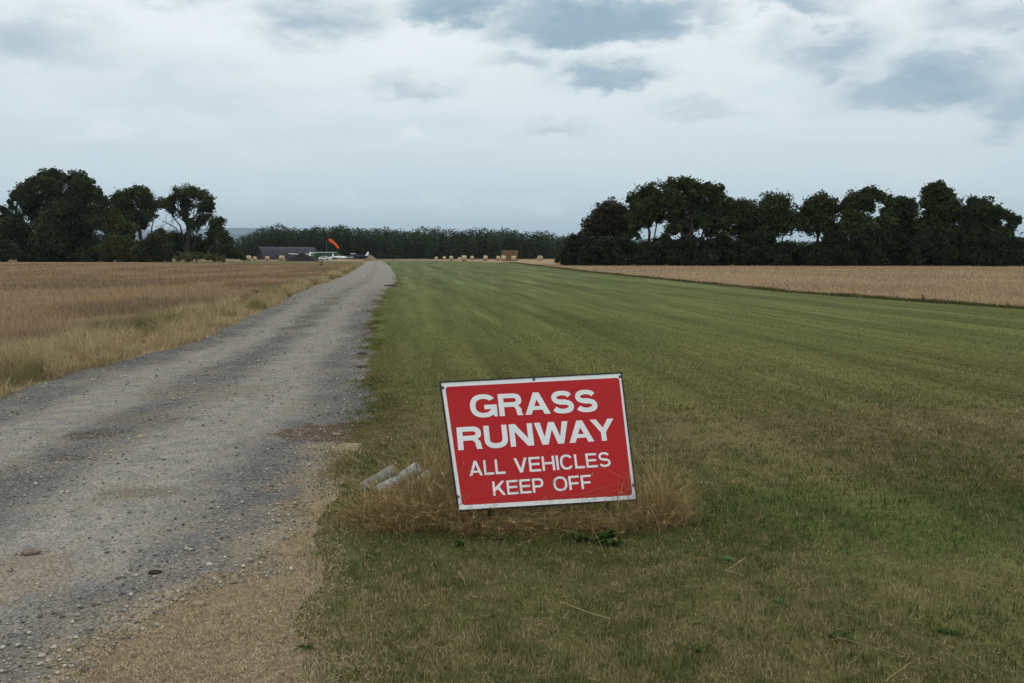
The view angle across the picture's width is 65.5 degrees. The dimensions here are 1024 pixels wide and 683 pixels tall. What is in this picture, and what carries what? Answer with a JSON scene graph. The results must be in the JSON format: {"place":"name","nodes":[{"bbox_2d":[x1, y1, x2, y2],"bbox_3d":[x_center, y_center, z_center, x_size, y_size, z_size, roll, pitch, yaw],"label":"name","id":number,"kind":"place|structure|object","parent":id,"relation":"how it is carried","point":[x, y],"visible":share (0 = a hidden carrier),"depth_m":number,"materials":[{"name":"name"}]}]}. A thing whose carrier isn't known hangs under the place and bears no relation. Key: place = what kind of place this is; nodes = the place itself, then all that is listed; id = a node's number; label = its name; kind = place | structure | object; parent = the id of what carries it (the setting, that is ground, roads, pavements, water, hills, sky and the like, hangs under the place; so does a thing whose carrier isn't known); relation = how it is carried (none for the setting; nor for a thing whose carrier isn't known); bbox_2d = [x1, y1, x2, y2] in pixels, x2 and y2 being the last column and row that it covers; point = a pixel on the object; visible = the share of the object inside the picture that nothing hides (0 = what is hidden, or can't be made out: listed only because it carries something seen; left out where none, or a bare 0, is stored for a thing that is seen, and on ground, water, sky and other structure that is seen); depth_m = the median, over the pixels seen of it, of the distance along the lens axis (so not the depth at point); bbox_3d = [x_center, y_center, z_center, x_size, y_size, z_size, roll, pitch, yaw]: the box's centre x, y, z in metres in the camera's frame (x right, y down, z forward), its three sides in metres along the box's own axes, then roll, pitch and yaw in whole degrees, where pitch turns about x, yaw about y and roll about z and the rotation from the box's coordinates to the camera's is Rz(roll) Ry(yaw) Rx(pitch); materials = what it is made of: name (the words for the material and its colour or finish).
{"place":"outdoors","nodes":[
{"label":"outdoors","id":0,"kind":"place"},
{"bbox_2d":[0,261,397,682],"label":"gravel track","id":1,"kind":"structure","parent":0,"point":[50,565],"depth_m":6.15,"materials":[{"name":"grey gravel"}]},
{"bbox_2d":[21,547,40,554],"bbox_3d":[-2.590,1.135,4.289,0.108,0.052,0.075,0,6,0],"label":"stone","id":2,"kind":"object","parent":1,"relation":"on","point":[30,551],"visible":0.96,"depth_m":4.27,"materials":[{"name":"beige stone"}]},
{"bbox_2d":[148,569,161,574],"bbox_3d":[-1.804,1.168,4.024,0.069,0.036,0.046,0,6,0],"label":"dirt clod","id":3,"kind":"object","parent":1,"relation":"on","point":[153,572],"visible":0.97,"depth_m":4.01,"materials":[{"name":"brown soil"}]},
{"bbox_2d":[42,334,1023,682],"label":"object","id":4,"kind":"object","parent":1,"relation":"on","point":[190,638],"visible":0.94,"depth_m":3.40,"materials":[{"name":"beige gravel"}]},
{"bbox_2d":[0,259,414,356],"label":"stubble field","id":5,"kind":"structure","parent":0,"point":[237,261],"depth_m":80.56,"materials":[{"name":"brown plant"}]},
{"bbox_2d":[0,166,114,261],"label":"oak tree","id":6,"kind":"object","parent":5,"relation":"on","point":[50,231],"visible":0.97,"depth_m":197.57,"materials":[{"name":"green plant"}]},
{"bbox_2d":[91,205,143,261],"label":"bush","id":7,"kind":"object","parent":5,"relation":"on","point":[115,246],"visible":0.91,"depth_m":195.28,"materials":[{"name":"green plant"}]},
{"bbox_2d":[107,182,164,242],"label":"oak tree","id":8,"kind":"object","parent":5,"relation":"on","point":[142,215],"visible":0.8,"depth_m":208.85,"materials":[{"name":"green plant"}]},
{"bbox_2d":[130,230,175,261],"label":"bush","id":9,"kind":"object","parent":5,"relation":"on","point":[154,246],"visible":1,"depth_m":193.28,"materials":[{"name":"green plant"}]},
{"bbox_2d":[152,230,211,261],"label":"bush","id":10,"kind":"object","parent":5,"relation":"on","point":[199,247],"visible":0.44,"depth_m":208.11,"materials":[{"name":"green plant"}]},
{"bbox_2d":[155,182,217,261],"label":"oak tree","id":11,"kind":"object","parent":5,"relation":"on","point":[185,196],"visible":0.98,"depth_m":204.75,"materials":[{"name":"green plant"}]},
{"bbox_2d":[173,250,225,261],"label":"bush","id":12,"kind":"object","parent":5,"relation":"on","point":[195,255],"visible":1,"depth_m":188.11,"materials":[{"name":"green plant"}]},
{"bbox_2d":[200,214,246,261],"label":"hawthorn tree","id":13,"kind":"object","parent":5,"relation":"on","point":[216,231],"visible":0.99,"depth_m":198.75,"materials":[{"name":"green plant"}]},
{"bbox_2d":[253,246,316,259],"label":"hangar","id":14,"kind":"structure","parent":5,"relation":"on","point":[272,253],"depth_m":320.85,"materials":[{"name":"metal"}]},
{"bbox_2d":[255,248,261,259],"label":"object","id":15,"kind":"structure","parent":14,"relation":"in","point":[258,253],"depth_m":319.67,"materials":[{"name":"grey"}]},
{"bbox_2d":[285,253,318,260],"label":"soil mound","id":16,"kind":"object","parent":5,"relation":"on","point":[301,257],"visible":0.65,"depth_m":228.68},
{"bbox_2d":[319,256,331,259],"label":"parked car","id":17,"kind":"object","parent":5,"relation":"on","point":[324,257],"visible":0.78,"depth_m":265.90,"materials":[{"name":"white metal"}]},
{"bbox_2d":[326,238,338,248],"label":"windsock","id":18,"kind":"object","parent":5,"relation":"on","point":[333,242],"visible":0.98,"depth_m":212.92,"materials":[{"name":"orange fabric"}]},
{"bbox_2d":[332,254,351,259],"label":"light aircraft","id":19,"kind":"object","parent":5,"relation":"on","point":[341,257],"visible":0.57,"depth_m":267.43,"materials":[{"name":"white metal"}]},
{"bbox_2d":[345,252,368,259],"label":"light aircraft","id":20,"kind":"object","parent":5,"relation":"on","point":[352,255],"visible":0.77,"depth_m":283.16,"materials":[{"name":"metal"}]},
{"bbox_2d":[364,255,377,260],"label":"gravel mound","id":21,"kind":"object","parent":5,"relation":"on","point":[370,258],"visible":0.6,"depth_m":233.84,"materials":[{"name":"beige gravel"}]},
{"bbox_2d":[1,258,546,682],"bbox_3d":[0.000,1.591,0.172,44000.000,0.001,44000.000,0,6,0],"label":"ground","id":22,"kind":"structure","parent":0,"point":[228,614],"depth_m":3.41,"materials":[{"name":"brown soil"}]},
{"bbox_2d":[0,262,363,398],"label":"verge grass","id":23,"kind":"structure","parent":22,"relation":"on","point":[73,351],"depth_m":14.18,"materials":[{"name":"beige plant"}]},
{"bbox_2d":[192,600,204,607],"bbox_3d":[-1.440,1.206,3.656,0.056,0.035,0.038,0,6,0],"label":"stone","id":24,"kind":"object","parent":22,"relation":"on","point":[196,603],"visible":0.97,"depth_m":3.64,"materials":[{"name":"beige stone"}]},
{"bbox_2d":[172,223,820,258],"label":"distant wood","id":25,"kind":"object","parent":22,"relation":"on","point":[395,244],"visible":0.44,"depth_m":353.59,"materials":[{"name":"green plant"}]},
{"bbox_2d":[293,261,1023,682],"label":"grass runway","id":26,"kind":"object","parent":22,"relation":"on","point":[457,281],"depth_m":6.36,"materials":[{"name":"green plant"}]},
{"bbox_2d":[292,643,314,650],"bbox_3d":[-0.846,1.242,3.250,0.084,0.013,0.074,0,6,0],"label":"weed","id":27,"kind":"object","parent":26,"relation":"on","point":[303,646],"visible":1,"depth_m":3.24,"materials":[{"name":"green plant"}]},
{"bbox_2d":[312,276,409,481],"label":"edge grass","id":28,"kind":"structure","parent":26,"relation":"on","point":[383,406],"depth_m":8.53,"materials":[{"name":"plant"}]},
{"bbox_2d":[360,465,396,491],"bbox_3d":[-0.904,0.933,5.410,0.258,0.188,0.082,-2,6,-14],"label":"drain pipe","id":29,"kind":"object","parent":26,"relation":"on","point":[383,471],"visible":0.62,"depth_m":5.38,"materials":[{"name":"grey concrete"}]},
{"bbox_2d":[374,462,420,492],"bbox_3d":[-0.776,0.923,5.382,0.321,0.210,0.131,-2,6,-18],"label":"drain pipe","id":30,"kind":"object","parent":26,"relation":"on","point":[418,466],"visible":0.34,"depth_m":5.36,"materials":[{"name":"grey concrete"}]},
{"bbox_2d":[404,470,432,490],"bbox_3d":[-0.638,0.954,5.357,0.237,0.155,0.076,-5,8,-41],"label":"drain pipe","id":31,"kind":"object","parent":26,"relation":"on","point":[420,478],"visible":0.12,"depth_m":5.35,"materials":[{"name":"grey concrete"}]},
{"bbox_2d":[453,538,466,545],"bbox_3d":[-0.286,1.110,4.413,0.081,0.026,0.112,0,6,0],"label":"weed","id":32,"kind":"object","parent":26,"relation":"on","point":[461,542],"visible":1,"depth_m":4.41,"materials":[{"name":"green plant"}]},
{"bbox_2d":[487,534,502,540],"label":"weed","id":33,"kind":"object","parent":26,"relation":"on","point":[495,536],"visible":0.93,"depth_m":4.50,"materials":[{"name":"green plant"}]},
{"bbox_2d":[274,420,762,555],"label":"dry grass","id":34,"kind":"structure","parent":26,"relation":"on","point":[413,506],"depth_m":4.72,"materials":[{"name":"brown plant"}]},
{"bbox_2d":[439,372,637,524],"bbox_3d":[0.134,0.701,4.974,1.178,0.984,0.647,-2,6,-15],"label":"warning sign","id":35,"kind":"object","parent":26,"relation":"on","point":[541,432],"visible":0.98,"depth_m":4.80,"materials":[{"name":"metal"}]},
{"bbox_2d":[571,531,591,540],"bbox_3d":[0.391,1.093,4.481,0.123,0.046,0.138,-2,7,-20],"label":"weed","id":36,"kind":"object","parent":26,"relation":"on","point":[577,536],"visible":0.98,"depth_m":4.47,"materials":[{"name":"green plant"}]},
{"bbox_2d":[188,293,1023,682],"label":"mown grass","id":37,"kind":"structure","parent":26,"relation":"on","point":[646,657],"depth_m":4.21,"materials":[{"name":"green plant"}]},
{"bbox_2d":[593,527,625,546],"bbox_3d":[0.534,1.085,4.442,0.180,0.069,0.193,0,6,0],"label":"weed","id":38,"kind":"object","parent":26,"relation":"on","point":[609,540],"visible":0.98,"depth_m":4.43,"materials":[{"name":"green plant"}]},
{"bbox_2d":[674,642,705,650],"bbox_3d":[0.723,1.241,3.245,0.119,0.017,0.080,0,6,0],"label":"weed","id":39,"kind":"object","parent":26,"relation":"on","point":[686,647],"visible":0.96,"depth_m":3.24,"materials":[{"name":"green plant"}]},
{"bbox_2d":[719,556,734,561],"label":"weed","id":40,"kind":"object","parent":26,"relation":"on","point":[728,557],"visible":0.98,"depth_m":4.18,"materials":[{"name":"green plant"}]},
{"bbox_2d":[768,597,789,606],"bbox_3d":[1.219,1.198,3.656,0.088,0.013,0.100,-3,7,-26],"label":"weed","id":41,"kind":"object","parent":26,"relation":"on","point":[779,602],"visible":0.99,"depth_m":3.65,"materials":[{"name":"green plant"}]},
{"bbox_2d":[828,631,855,641],"bbox_3d":[1.382,1.234,3.333,0.109,0.012,0.092,0,6,0],"label":"weed","id":42,"kind":"object","parent":26,"relation":"on","point":[837,636],"visible":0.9,"depth_m":3.34,"materials":[{"name":"green plant"}]},
{"bbox_2d":[933,627,963,635],"bbox_3d":[1.848,1.230,3.377,0.100,0.010,0.071,0,6,0],"label":"weed","id":43,"kind":"object","parent":26,"relation":"on","point":[948,630],"visible":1,"depth_m":3.38,"materials":[{"name":"green plant"}]},
{"bbox_2d":[309,252,339,259],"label":"airplane","id":44,"kind":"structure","parent":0,"point":[317,255],"depth_m":298.23,"materials":[{"name":"metal"}]},
{"bbox_2d":[319,259,361,260],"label":"straw bank","id":45,"kind":"structure","parent":0,"point":[341,260],"depth_m":233.22,"materials":[{"name":"beige plant"}]},
{"bbox_2d":[28,234,807,252],"bbox_3d":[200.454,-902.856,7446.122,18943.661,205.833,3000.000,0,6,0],"label":"hills","id":46,"kind":"structure","parent":0,"point":[235,236],"depth_m":7305.72,"materials":[{"name":"plant"}]},
{"bbox_2d":[91,228,813,243],"bbox_3d":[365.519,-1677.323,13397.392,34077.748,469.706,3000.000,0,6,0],"label":"hills","id":47,"kind":"structure","parent":0,"point":[244,231],"depth_m":13247.44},
{"bbox_2d":[0,0,1023,241],"label":"sky","id":48,"kind":"structure","parent":0,"point":[520,115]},
{"bbox_2d":[437,259,1023,307],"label":"stubble field","id":49,"kind":"structure","parent":0,"point":[543,261],"depth_m":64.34,"materials":[{"name":"plant"}]},
{"bbox_2d":[461,255,466,260],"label":"round bale","id":50,"kind":"object","parent":49,"relation":"on","point":[463,257],"visible":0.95,"depth_m":234.04,"materials":[{"name":"plant"}]},
{"bbox_2d":[554,233,577,262],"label":"bush","id":51,"kind":"object","parent":49,"relation":"on","point":[556,260],"visible":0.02,"depth_m":149.84,"materials":[{"name":"green plant"}]},
{"bbox_2d":[557,227,604,265],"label":"hedge bush","id":52,"kind":"object","parent":49,"relation":"on","point":[571,243],"visible":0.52,"depth_m":126.60,"materials":[{"name":"green plant"}]},
{"bbox_2d":[571,236,620,265],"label":"hedge bush","id":53,"kind":"object","parent":49,"relation":"on","point":[587,254],"visible":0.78,"depth_m":124.63,"materials":[{"name":"green plant"}]},
{"bbox_2d":[580,196,634,240],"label":"oak tree","id":54,"kind":"object","parent":49,"relation":"on","point":[606,219],"visible":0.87,"depth_m":138.76,"materials":[{"name":"green plant"}]},
{"bbox_2d":[603,236,654,265],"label":"hedge bush","id":55,"kind":"object","parent":49,"relation":"on","point":[627,246],"visible":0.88,"depth_m":124.22,"materials":[{"name":"green plant"}]},
{"bbox_2d":[622,178,667,242],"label":"oak tree","id":56,"kind":"object","parent":49,"relation":"on","point":[644,207],"visible":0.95,"depth_m":131.29,"materials":[{"name":"green plant"}]},
{"bbox_2d":[638,234,679,265],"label":"hedge bush","id":57,"kind":"object","parent":49,"relation":"on","point":[659,246],"visible":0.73,"depth_m":124.70,"materials":[{"name":"green plant"}]},
{"bbox_2d":[666,232,719,265],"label":"hedge bush","id":58,"kind":"object","parent":49,"relation":"on","point":[690,252],"visible":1,"depth_m":122.25,"materials":[{"name":"green plant"}]},
{"bbox_2d":[658,175,739,247],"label":"oak tree","id":59,"kind":"object","parent":49,"relation":"on","point":[710,210],"visible":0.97,"depth_m":128.15,"materials":[{"name":"green plant"}]},
{"bbox_2d":[709,230,748,265],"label":"hedge bush","id":60,"kind":"object","parent":49,"relation":"on","point":[725,255],"visible":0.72,"depth_m":123.70,"materials":[{"name":"green plant"}]},
{"bbox_2d":[728,197,760,245],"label":"oak tree","id":61,"kind":"object","parent":49,"relation":"on","point":[743,225],"visible":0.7,"depth_m":129.65,"materials":[{"name":"green plant"}]},
{"bbox_2d":[733,229,777,265],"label":"hedge bush","id":62,"kind":"object","parent":49,"relation":"on","point":[759,251],"visible":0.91,"depth_m":123.68,"materials":[{"name":"green plant"}]},
{"bbox_2d":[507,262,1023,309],"bbox_3d":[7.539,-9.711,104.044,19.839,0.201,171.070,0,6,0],"label":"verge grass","id":63,"kind":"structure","parent":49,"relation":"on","point":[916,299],"depth_m":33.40,"materials":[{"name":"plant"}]},
{"bbox_2d":[746,188,803,244],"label":"oak tree","id":64,"kind":"object","parent":49,"relation":"on","point":[777,213],"visible":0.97,"depth_m":125.44,"materials":[{"name":"green plant"}]},
{"bbox_2d":[770,239,812,265],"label":"hedge bush","id":65,"kind":"object","parent":49,"relation":"on","point":[791,253],"visible":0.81,"depth_m":122.46,"materials":[{"name":"green plant"}]},
{"bbox_2d":[793,189,841,241],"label":"oak tree","id":66,"kind":"object","parent":49,"relation":"on","point":[821,210],"visible":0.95,"depth_m":125.28,"materials":[{"name":"green plant"}]},
{"bbox_2d":[804,227,856,265],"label":"hedge bush","id":67,"kind":"object","parent":49,"relation":"on","point":[832,248],"visible":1,"depth_m":120.05,"materials":[{"name":"green plant"}]},
{"bbox_2d":[833,183,899,265],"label":"oak tree","id":68,"kind":"object","parent":49,"relation":"on","point":[855,219],"visible":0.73,"depth_m":122.96,"materials":[{"name":"green plant"}]},
{"bbox_2d":[845,232,890,265],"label":"hedge bush","id":69,"kind":"object","parent":49,"relation":"on","point":[868,249],"visible":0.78,"depth_m":120.97,"materials":[{"name":"green plant"}]},
{"bbox_2d":[879,230,921,265],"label":"hedge bush","id":70,"kind":"object","parent":49,"relation":"on","point":[897,245],"visible":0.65,"depth_m":122.35,"materials":[{"name":"green plant"}]},
{"bbox_2d":[890,193,919,257],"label":"oak tree","id":71,"kind":"object","parent":49,"relation":"on","point":[905,212],"visible":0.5,"depth_m":127.42,"materials":[{"name":"green plant"}]},
{"bbox_2d":[904,230,951,265],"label":"hedge bush","id":72,"kind":"object","parent":49,"relation":"on","point":[925,241],"visible":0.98,"depth_m":120.40,"materials":[{"name":"green plant"}]},
{"bbox_2d":[913,179,970,262],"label":"oak tree","id":73,"kind":"object","parent":49,"relation":"on","point":[940,203],"visible":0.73,"depth_m":121.69,"materials":[{"name":"green plant"}]},
{"bbox_2d":[944,233,974,265],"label":"hedge bush","id":74,"kind":"object","parent":49,"relation":"on","point":[955,261],"visible":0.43,"depth_m":120.84,"materials":[{"name":"green plant"}]},
{"bbox_2d":[953,194,1022,265],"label":"oak tree","id":75,"kind":"object","parent":49,"relation":"on","point":[984,215],"visible":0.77,"depth_m":119.83,"materials":[{"name":"green plant"}]},
{"bbox_2d":[968,230,1022,266],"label":"hedge bush","id":76,"kind":"object","parent":49,"relation":"on","point":[999,256],"visible":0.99,"depth_m":117.47,"materials":[{"name":"green plant"}]},
{"bbox_2d":[1010,232,1023,265],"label":"bush","id":77,"kind":"object","parent":49,"relation":"on","point":[1019,246],"visible":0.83,"depth_m":117.70,"materials":[{"name":"green plant"}]}
]}

